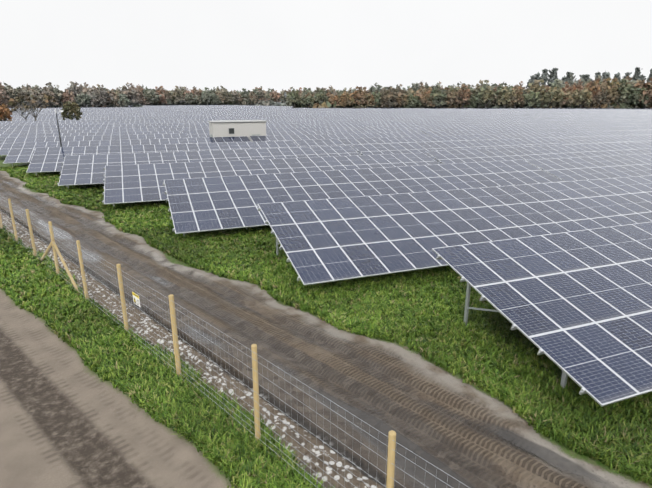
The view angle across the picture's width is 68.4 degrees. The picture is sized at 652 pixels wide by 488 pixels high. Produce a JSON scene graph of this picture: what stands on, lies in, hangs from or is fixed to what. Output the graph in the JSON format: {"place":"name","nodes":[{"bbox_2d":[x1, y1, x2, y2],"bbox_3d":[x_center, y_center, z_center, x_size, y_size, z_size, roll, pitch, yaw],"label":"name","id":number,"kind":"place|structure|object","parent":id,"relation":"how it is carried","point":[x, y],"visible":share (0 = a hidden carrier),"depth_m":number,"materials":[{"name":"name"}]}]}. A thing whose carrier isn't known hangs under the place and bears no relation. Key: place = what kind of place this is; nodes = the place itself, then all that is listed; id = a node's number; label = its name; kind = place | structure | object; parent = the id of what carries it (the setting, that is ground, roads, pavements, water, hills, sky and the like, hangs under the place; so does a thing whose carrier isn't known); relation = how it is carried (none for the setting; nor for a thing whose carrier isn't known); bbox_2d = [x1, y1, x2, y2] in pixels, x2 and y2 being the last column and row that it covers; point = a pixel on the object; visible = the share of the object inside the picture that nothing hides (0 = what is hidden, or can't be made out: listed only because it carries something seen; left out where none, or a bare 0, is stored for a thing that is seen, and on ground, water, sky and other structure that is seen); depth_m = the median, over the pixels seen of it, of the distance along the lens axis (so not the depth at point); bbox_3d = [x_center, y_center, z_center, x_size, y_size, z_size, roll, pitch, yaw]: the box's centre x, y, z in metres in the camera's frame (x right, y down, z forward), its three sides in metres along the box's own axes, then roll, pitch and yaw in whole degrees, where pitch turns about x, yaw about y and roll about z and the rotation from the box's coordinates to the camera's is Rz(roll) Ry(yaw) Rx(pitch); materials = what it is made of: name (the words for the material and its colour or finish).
{"place":"outdoors","nodes":[
{"label":"outdoors","id":0,"kind":"place"},
{"bbox_2d":[0,155,651,487],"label":"ground","id":1,"kind":"structure","parent":0,"point":[68,419],"depth_m":10.30,"materials":[{"name":"soil"}]},
{"bbox_2d":[0,87,11,105],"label":"tree","id":2,"kind":"object","parent":1,"relation":"on","point":[3,100],"visible":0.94,"depth_m":313.44,"materials":[{"name":"brown plant"}]},
{"bbox_2d":[0,104,13,120],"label":"tree","id":3,"kind":"object","parent":1,"relation":"on","point":[5,113],"visible":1,"depth_m":113.52,"materials":[{"name":"orange plant"}]},
{"bbox_2d":[3,85,21,104],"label":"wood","id":4,"kind":"object","parent":1,"relation":"on","point":[9,90],"visible":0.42,"depth_m":320.28,"materials":[{"name":"green plant"}]},
{"bbox_2d":[16,87,34,104],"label":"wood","id":5,"kind":"object","parent":1,"relation":"on","point":[23,92],"visible":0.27,"depth_m":328.52,"materials":[{"name":"green plant"}]},
{"bbox_2d":[11,102,40,120],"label":"bare tree","id":6,"kind":"object","parent":1,"relation":"on","point":[23,111],"visible":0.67,"depth_m":121.35,"materials":[{"name":"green plant"}]},
{"bbox_2d":[8,93,56,120],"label":"bare tree","id":7,"kind":"object","parent":1,"relation":"on","point":[11,101],"visible":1,"depth_m":114.33,"materials":[{"name":"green plant"}]},
{"bbox_2d":[31,91,45,106],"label":"tree","id":8,"kind":"object","parent":1,"relation":"on","point":[38,95],"visible":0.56,"depth_m":321.44,"materials":[{"name":"green plant"}]},
{"bbox_2d":[42,82,54,90],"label":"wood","id":9,"kind":"object","parent":1,"relation":"on","point":[49,86],"visible":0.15,"depth_m":464.29,"materials":[{"name":"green plant"}]},
{"bbox_2d":[43,90,58,106],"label":"tree","id":10,"kind":"object","parent":1,"relation":"on","point":[49,93],"visible":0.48,"depth_m":327.57,"materials":[{"name":"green plant"}]},
{"bbox_2d":[50,85,65,105],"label":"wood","id":11,"kind":"object","parent":1,"relation":"on","point":[59,93],"visible":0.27,"depth_m":335.48,"materials":[{"name":"green plant"}]},
{"bbox_2d":[55,109,62,146],"bbox_3d":[-24.779,-9.882,45.219,0.792,5.520,0.345,-6,18,-20],"label":"camera mast","id":12,"kind":"object","parent":1,"relation":"on","point":[58,126],"visible":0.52,"depth_m":44.76,"materials":[{"name":"grey metal"}]},
{"bbox_2d":[62,90,74,106],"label":"tree","id":13,"kind":"object","parent":1,"relation":"on","point":[66,96],"visible":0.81,"depth_m":337.57,"materials":[{"name":"brown plant"}]},
{"bbox_2d":[61,100,82,119],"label":"tree","id":14,"kind":"object","parent":1,"relation":"on","point":[69,109],"visible":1,"depth_m":120.87,"materials":[{"name":"green plant"}]},
{"bbox_2d":[65,81,82,103],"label":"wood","id":15,"kind":"object","parent":1,"relation":"on","point":[74,89],"visible":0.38,"depth_m":345.88,"materials":[{"name":"green plant"}]},
{"bbox_2d":[73,92,91,106],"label":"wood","id":16,"kind":"object","parent":1,"relation":"on","point":[83,99],"visible":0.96,"depth_m":339.34,"materials":[{"name":"green plant"}]},
{"bbox_2d":[82,82,97,103],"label":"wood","id":17,"kind":"object","parent":1,"relation":"on","point":[86,89],"visible":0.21,"depth_m":347.17,"materials":[{"name":"brown plant"}]},
{"bbox_2d":[88,86,105,106],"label":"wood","id":18,"kind":"object","parent":1,"relation":"on","point":[94,94],"visible":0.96,"depth_m":343.73,"materials":[{"name":"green plant"}]},
{"bbox_2d":[96,87,113,105],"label":"tree","id":19,"kind":"object","parent":1,"relation":"on","point":[104,93],"visible":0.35,"depth_m":352.92,"materials":[{"name":"green plant"}]},
{"bbox_2d":[107,88,119,106],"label":"tree","id":20,"kind":"object","parent":1,"relation":"on","point":[115,96],"visible":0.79,"depth_m":356.58,"materials":[{"name":"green plant"}]},
{"bbox_2d":[116,93,130,106],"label":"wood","id":21,"kind":"object","parent":1,"relation":"on","point":[127,101],"visible":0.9,"depth_m":359.36,"materials":[{"name":"green plant"}]},
{"bbox_2d":[120,82,139,106],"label":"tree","id":22,"kind":"object","parent":1,"relation":"on","point":[131,94],"visible":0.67,"depth_m":367.52,"materials":[{"name":"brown plant"}]},
{"bbox_2d":[129,85,143,103],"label":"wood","id":23,"kind":"object","parent":1,"relation":"on","point":[139,91],"visible":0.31,"depth_m":520.42,"materials":[{"name":"brown plant"}]},
{"bbox_2d":[143,89,160,102],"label":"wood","id":24,"kind":"object","parent":1,"relation":"on","point":[149,94],"visible":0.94,"depth_m":525.14,"materials":[{"name":"green plant"}]},
{"bbox_2d":[154,86,165,104],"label":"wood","id":25,"kind":"object","parent":1,"relation":"on","point":[159,89],"visible":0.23,"depth_m":541.59,"materials":[{"name":"brown plant"}]},
{"bbox_2d":[156,91,168,103],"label":"tree","id":26,"kind":"object","parent":1,"relation":"on","point":[163,99],"visible":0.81,"depth_m":537.59,"materials":[{"name":"brown plant"}]},
{"bbox_2d":[160,88,171,104],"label":"tree","id":27,"kind":"object","parent":1,"relation":"on","point":[167,96],"visible":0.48,"depth_m":540.61,"materials":[{"name":"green plant"}]},
{"bbox_2d":[169,91,179,103],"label":"tree","id":28,"kind":"object","parent":1,"relation":"on","point":[174,95],"visible":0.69,"depth_m":546.91,"materials":[{"name":"green plant"}]},
{"bbox_2d":[178,86,188,102],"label":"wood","id":29,"kind":"object","parent":1,"relation":"on","point":[182,90],"visible":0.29,"depth_m":556.43,"materials":[{"name":"green plant"}]},
{"bbox_2d":[182,87,193,102],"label":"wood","id":30,"kind":"object","parent":1,"relation":"on","point":[189,92],"visible":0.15,"depth_m":555.99,"materials":[{"name":"green plant"}]},
{"bbox_2d":[182,93,196,104],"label":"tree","id":31,"kind":"object","parent":1,"relation":"on","point":[188,97],"visible":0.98,"depth_m":550.30,"materials":[{"name":"green plant"}]},
{"bbox_2d":[193,95,201,103],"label":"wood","id":32,"kind":"object","parent":1,"relation":"on","point":[199,99],"visible":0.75,"depth_m":555.85,"materials":[{"name":"green plant"}]},
{"bbox_2d":[193,86,201,97],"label":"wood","id":33,"kind":"object","parent":1,"relation":"on","point":[196,92],"visible":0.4,"depth_m":579.35,"materials":[{"name":"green plant"}]},
{"bbox_2d":[0,199,395,487],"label":"fence posts","id":34,"kind":"object","parent":1,"relation":"on","point":[391,457],"visible":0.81,"depth_m":10.68,"materials":[{"name":"beige wood"}]},
{"bbox_2d":[0,197,469,487],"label":"fence wire","id":35,"kind":"object","parent":34,"relation":"attached to","point":[217,364],"visible":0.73,"depth_m":9.18,"materials":[{"name":"grey metal"}]},
{"bbox_2d":[132,292,139,306],"bbox_3d":[-4.669,1.364,11.798,0.009,0.300,0.400,-15,22,-41],"label":"warning sign","id":36,"kind":"object","parent":35,"relation":"attached to","point":[136,300],"visible":1,"depth_m":11.80,"materials":[{"name":"white plastic"}]},
{"bbox_2d":[202,90,211,104],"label":"tree","id":37,"kind":"object","parent":1,"relation":"on","point":[206,95],"visible":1,"depth_m":558.82,"materials":[{"name":"green plant"}]},
{"bbox_2d":[209,94,221,103],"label":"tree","id":38,"kind":"object","parent":1,"relation":"on","point":[215,98],"visible":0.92,"depth_m":562.49,"materials":[{"name":"green plant"}]},
{"bbox_2d":[216,88,225,102],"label":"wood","id":39,"kind":"object","parent":1,"relation":"on","point":[221,98],"visible":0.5,"depth_m":563.25,"materials":[{"name":"green plant"}]},
{"bbox_2d":[215,85,231,104],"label":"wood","id":40,"kind":"object","parent":1,"relation":"on","point":[225,92],"visible":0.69,"depth_m":565.47,"materials":[{"name":"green plant"}]},
{"bbox_2d":[232,92,239,102],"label":"tree","id":41,"kind":"object","parent":1,"relation":"on","point":[236,96],"visible":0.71,"depth_m":580.65,"materials":[{"name":"green plant"}]},
{"bbox_2d":[208,120,266,141],"bbox_3d":[-11.045,-13.475,60.207,6.780,3.870,3.280,-6,18,-20],"label":"transformer cabin","id":42,"kind":"object","parent":1,"relation":"on","point":[229,128],"visible":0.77,"depth_m":58.59,"materials":[{"name":"concrete"}]},
{"bbox_2d":[239,88,249,102],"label":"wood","id":43,"kind":"object","parent":1,"relation":"on","point":[245,93],"visible":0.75,"depth_m":577.87,"materials":[{"name":"green plant"}]},
{"bbox_2d":[247,91,258,103],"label":"tree","id":44,"kind":"object","parent":1,"relation":"on","point":[252,99],"visible":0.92,"depth_m":579.22,"materials":[{"name":"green plant"}]},
{"bbox_2d":[256,90,264,100],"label":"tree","id":45,"kind":"object","parent":1,"relation":"on","point":[262,95],"visible":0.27,"depth_m":595.46,"materials":[{"name":"green plant"}]},
{"bbox_2d":[269,90,280,101],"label":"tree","id":46,"kind":"object","parent":1,"relation":"on","point":[275,95],"visible":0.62,"depth_m":591.28,"materials":[{"name":"brown plant"}]},
{"bbox_2d":[286,87,301,107],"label":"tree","id":47,"kind":"object","parent":1,"relation":"on","point":[292,96],"visible":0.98,"depth_m":316.91,"materials":[{"name":"green plant"}]},
{"bbox_2d":[300,87,312,97],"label":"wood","id":48,"kind":"object","parent":1,"relation":"on","point":[304,93],"visible":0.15,"depth_m":334.54,"materials":[{"name":"green plant"}]},
{"bbox_2d":[300,94,313,107],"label":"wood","id":49,"kind":"object","parent":1,"relation":"on","point":[307,100],"visible":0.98,"depth_m":315.36,"materials":[{"name":"green plant"}]},
{"bbox_2d":[1,129,635,394],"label":"support frame","id":50,"kind":"object","parent":1,"relation":"on","point":[563,383],"visible":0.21,"depth_m":13.27,"materials":[{"name":"metal"}]},
{"bbox_2d":[0,105,651,406],"bbox_3d":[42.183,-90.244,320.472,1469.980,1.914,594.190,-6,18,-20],"label":"solar tables","id":51,"kind":"object","parent":50,"relation":"on","point":[554,267],"visible":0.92,"depth_m":25.54,"materials":[{"name":"blue glass"}]},
{"bbox_2d":[314,89,327,104],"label":"tree","id":52,"kind":"object","parent":1,"relation":"on","point":[319,97],"visible":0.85,"depth_m":317.46,"materials":[{"name":"green plant"}]},
{"bbox_2d":[0,165,651,487],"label":"grass","id":53,"kind":"structure","parent":1,"relation":"on","point":[617,436],"depth_m":12.57,"materials":[{"name":"green plant"}]},
{"bbox_2d":[1,100,651,107],"bbox_3d":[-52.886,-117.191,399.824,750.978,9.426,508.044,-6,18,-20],"label":"wood understory","id":54,"kind":"object","parent":1,"relation":"on","point":[329,105],"visible":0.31,"depth_m":318.55,"materials":[{"name":"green plant"}]},
{"bbox_2d":[328,94,339,107],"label":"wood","id":55,"kind":"object","parent":1,"relation":"on","point":[332,99],"visible":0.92,"depth_m":316.17,"materials":[{"name":"brown plant"}]},
{"bbox_2d":[338,91,354,107],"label":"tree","id":56,"kind":"object","parent":1,"relation":"on","point":[345,99],"visible":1,"depth_m":312.27,"materials":[{"name":"brown plant"}]},
{"bbox_2d":[352,86,366,105],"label":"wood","id":57,"kind":"object","parent":1,"relation":"on","point":[359,94],"visible":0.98,"depth_m":314.36,"materials":[{"name":"brown plant"}]},
{"bbox_2d":[365,94,377,106],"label":"tree","id":58,"kind":"object","parent":1,"relation":"on","point":[367,103],"visible":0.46,"depth_m":316.55,"materials":[{"name":"green plant"}]},
{"bbox_2d":[364,93,379,107],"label":"tree","id":59,"kind":"object","parent":1,"relation":"on","point":[368,98],"visible":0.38,"depth_m":317.39,"materials":[{"name":"green plant"}]},
{"bbox_2d":[371,92,381,107],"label":"tree","id":60,"kind":"object","parent":1,"relation":"on","point":[377,97],"visible":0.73,"depth_m":315.68,"materials":[{"name":"green plant"}]},
{"bbox_2d":[375,87,385,105],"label":"tree","id":61,"kind":"object","parent":1,"relation":"on","point":[382,93],"visible":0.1,"depth_m":320.46,"materials":[{"name":"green plant"}]},
{"bbox_2d":[380,87,397,107],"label":"tree","id":62,"kind":"object","parent":1,"relation":"on","point":[389,96],"visible":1,"depth_m":310.93,"materials":[{"name":"brown plant"}]},
{"bbox_2d":[388,84,406,107],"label":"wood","id":63,"kind":"object","parent":1,"relation":"on","point":[399,91],"visible":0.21,"depth_m":317.68,"materials":[{"name":"brown plant"}]},
{"bbox_2d":[395,95,408,107],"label":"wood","id":64,"kind":"object","parent":1,"relation":"on","point":[400,101],"visible":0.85,"depth_m":315.22,"materials":[{"name":"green plant"}]},
{"bbox_2d":[401,88,415,101],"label":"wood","id":65,"kind":"object","parent":1,"relation":"on","point":[410,92],"visible":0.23,"depth_m":317.68,"materials":[{"name":"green plant"}]},
{"bbox_2d":[407,82,419,92],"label":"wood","id":66,"kind":"object","parent":1,"relation":"on","point":[414,86],"visible":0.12,"depth_m":328.86,"materials":[{"name":"green plant"}]},
{"bbox_2d":[406,94,421,107],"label":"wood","id":67,"kind":"object","parent":1,"relation":"on","point":[412,99],"visible":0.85,"depth_m":313.29,"materials":[{"name":"green plant"}]},
{"bbox_2d":[413,91,425,104],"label":"tree","id":68,"kind":"object","parent":1,"relation":"on","point":[422,95],"visible":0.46,"depth_m":315.38,"materials":[{"name":"brown plant"}]},
{"bbox_2d":[416,83,431,93],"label":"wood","id":69,"kind":"object","parent":1,"relation":"on","point":[423,89],"visible":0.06,"depth_m":325.62,"materials":[{"name":"brown plant"}]},
{"bbox_2d":[421,93,434,107],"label":"tree","id":70,"kind":"object","parent":1,"relation":"on","point":[424,100],"visible":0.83,"depth_m":311.49,"materials":[{"name":"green plant"}]},
{"bbox_2d":[426,85,446,107],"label":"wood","id":71,"kind":"object","parent":1,"relation":"on","point":[438,96],"visible":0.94,"depth_m":309.25,"materials":[{"name":"green plant"}]},
{"bbox_2d":[443,87,455,105],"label":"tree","id":72,"kind":"object","parent":1,"relation":"on","point":[451,96],"visible":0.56,"depth_m":312.14,"materials":[{"name":"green plant"}]},
{"bbox_2d":[446,86,459,104],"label":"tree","id":73,"kind":"object","parent":1,"relation":"on","point":[456,89],"visible":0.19,"depth_m":317.65,"materials":[{"name":"green plant"}]},
{"bbox_2d":[453,84,472,107],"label":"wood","id":74,"kind":"object","parent":1,"relation":"on","point":[464,93],"visible":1,"depth_m":310.68,"materials":[{"name":"brown plant"}]},
{"bbox_2d":[456,83,472,105],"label":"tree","id":75,"kind":"object","parent":1,"relation":"on","point":[471,96],"visible":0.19,"depth_m":316.04,"materials":[{"name":"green plant"}]},
{"bbox_2d":[469,90,485,107],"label":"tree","id":76,"kind":"object","parent":1,"relation":"on","point":[476,99],"visible":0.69,"depth_m":312.18,"materials":[{"name":"green plant"}]},
{"bbox_2d":[474,80,488,94],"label":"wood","id":77,"kind":"object","parent":1,"relation":"on","point":[477,86],"visible":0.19,"depth_m":327.54,"materials":[{"name":"green plant"}]},
{"bbox_2d":[479,85,496,107],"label":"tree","id":78,"kind":"object","parent":1,"relation":"on","point":[488,93],"visible":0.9,"depth_m":308.10,"materials":[{"name":"green plant"}]},
{"bbox_2d":[494,82,515,107],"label":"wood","id":79,"kind":"object","parent":1,"relation":"on","point":[500,87],"visible":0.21,"depth_m":317.01,"materials":[{"name":"green plant"}]},
{"bbox_2d":[496,86,517,106],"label":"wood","id":80,"kind":"object","parent":1,"relation":"on","point":[507,95],"visible":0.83,"depth_m":308.81,"materials":[{"name":"green plant"}]},
{"bbox_2d":[509,87,524,107],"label":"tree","id":81,"kind":"object","parent":1,"relation":"on","point":[519,98],"visible":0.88,"depth_m":308.01,"materials":[{"name":"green plant"}]},
{"bbox_2d":[518,91,540,107],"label":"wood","id":82,"kind":"object","parent":1,"relation":"on","point":[532,98],"visible":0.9,"depth_m":307.45,"materials":[{"name":"green plant"}]},
{"bbox_2d":[527,79,548,97],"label":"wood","id":83,"kind":"object","parent":1,"relation":"on","point":[536,87],"visible":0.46,"depth_m":313.79,"materials":[{"name":"green plant"}]},
{"bbox_2d":[540,69,548,84],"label":"conifer","id":84,"kind":"object","parent":1,"relation":"on","point":[544,76],"visible":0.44,"depth_m":350.94,"materials":[{"name":"green plant"}]},
{"bbox_2d":[540,87,557,107],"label":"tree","id":85,"kind":"object","parent":1,"relation":"on","point":[546,96],"visible":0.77,"depth_m":308.31,"materials":[{"name":"green plant"}]},
{"bbox_2d":[547,70,554,86],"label":"conifer","id":86,"kind":"object","parent":1,"relation":"on","point":[551,77],"visible":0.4,"depth_m":349.47,"materials":[{"name":"green plant"}]},
{"bbox_2d":[546,87,564,107],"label":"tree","id":87,"kind":"object","parent":1,"relation":"on","point":[560,96],"visible":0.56,"depth_m":308.58,"materials":[{"name":"green plant"}]},
{"bbox_2d":[549,79,564,86],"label":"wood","id":88,"kind":"object","parent":1,"relation":"on","point":[556,81],"visible":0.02,"depth_m":334.45,"materials":[{"name":"green plant"}]},
{"bbox_2d":[551,81,564,103],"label":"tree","id":89,"kind":"object","parent":1,"relation":"on","point":[556,85],"visible":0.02,"depth_m":312.48,"materials":[{"name":"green plant"}]},
{"bbox_2d":[562,81,575,106],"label":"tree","id":90,"kind":"object","parent":1,"relation":"on","point":[565,89],"visible":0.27,"depth_m":311.74,"materials":[{"name":"brown plant"}]},
{"bbox_2d":[561,89,581,107],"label":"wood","id":91,"kind":"object","parent":1,"relation":"on","point":[569,94],"visible":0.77,"depth_m":308.90,"materials":[{"name":"plant"}]},
{"bbox_2d":[565,73,585,85],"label":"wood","id":92,"kind":"object","parent":1,"relation":"on","point":[572,82],"visible":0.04,"depth_m":337.35,"materials":[{"name":"green plant"}]},
{"bbox_2d":[569,79,585,107],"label":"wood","id":93,"kind":"object","parent":1,"relation":"on","point":[579,87],"visible":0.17,"depth_m":311.26,"materials":[{"name":"plant"}]},
{"bbox_2d":[571,87,592,106],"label":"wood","id":94,"kind":"object","parent":1,"relation":"on","point":[582,94],"visible":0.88,"depth_m":305.82,"materials":[{"name":"green plant"}]},
{"bbox_2d":[583,75,601,85],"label":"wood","id":95,"kind":"object","parent":1,"relation":"on","point":[589,80],"visible":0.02,"depth_m":318.92,"materials":[{"name":"plant"}]},
{"bbox_2d":[586,80,601,105],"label":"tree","id":96,"kind":"object","parent":1,"relation":"on","point":[595,85],"visible":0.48,"depth_m":308.38,"materials":[{"name":"plant"}]},
{"bbox_2d":[585,77,607,104],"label":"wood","id":97,"kind":"object","parent":1,"relation":"on","point":[604,83],"visible":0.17,"depth_m":308.89,"materials":[{"name":"plant"}]},
{"bbox_2d":[592,86,610,107],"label":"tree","id":98,"kind":"object","parent":1,"relation":"on","point":[604,94],"visible":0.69,"depth_m":307.59,"materials":[{"name":"plant"}]},
{"bbox_2d":[602,78,619,104],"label":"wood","id":99,"kind":"object","parent":1,"relation":"on","point":[611,89],"visible":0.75,"depth_m":307.73,"materials":[{"name":"plant"}]},
{"bbox_2d":[608,76,627,102],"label":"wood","id":100,"kind":"object","parent":1,"relation":"on","point":[617,96],"visible":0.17,"depth_m":309.52,"materials":[{"name":"plant"}]},
{"bbox_2d":[609,79,633,105],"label":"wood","id":101,"kind":"object","parent":1,"relation":"on","point":[626,91],"visible":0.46,"depth_m":306.88,"materials":[{"name":"green plant"}]},
{"bbox_2d":[625,76,642,86],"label":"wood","id":102,"kind":"object","parent":1,"relation":"on","point":[630,79],"visible":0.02,"depth_m":325.40,"materials":[{"name":"plant"}]},
{"bbox_2d":[626,86,648,107],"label":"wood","id":103,"kind":"object","parent":1,"relation":"on","point":[636,93],"visible":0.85,"depth_m":305.97,"materials":[{"name":"green plant"}]},
{"bbox_2d":[632,67,642,80],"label":"conifer","id":104,"kind":"object","parent":1,"relation":"on","point":[636,75],"visible":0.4,"depth_m":351.52,"materials":[{"name":"green plant"}]},
{"bbox_2d":[635,77,651,107],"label":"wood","id":105,"kind":"object","parent":1,"relation":"on","point":[646,85],"visible":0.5,"depth_m":305.00,"materials":[{"name":"plant"}]},
{"bbox_2d":[0,0,651,92],"label":"sky","id":106,"kind":"structure","parent":0,"point":[233,45],"materials":[{"name":"white"}]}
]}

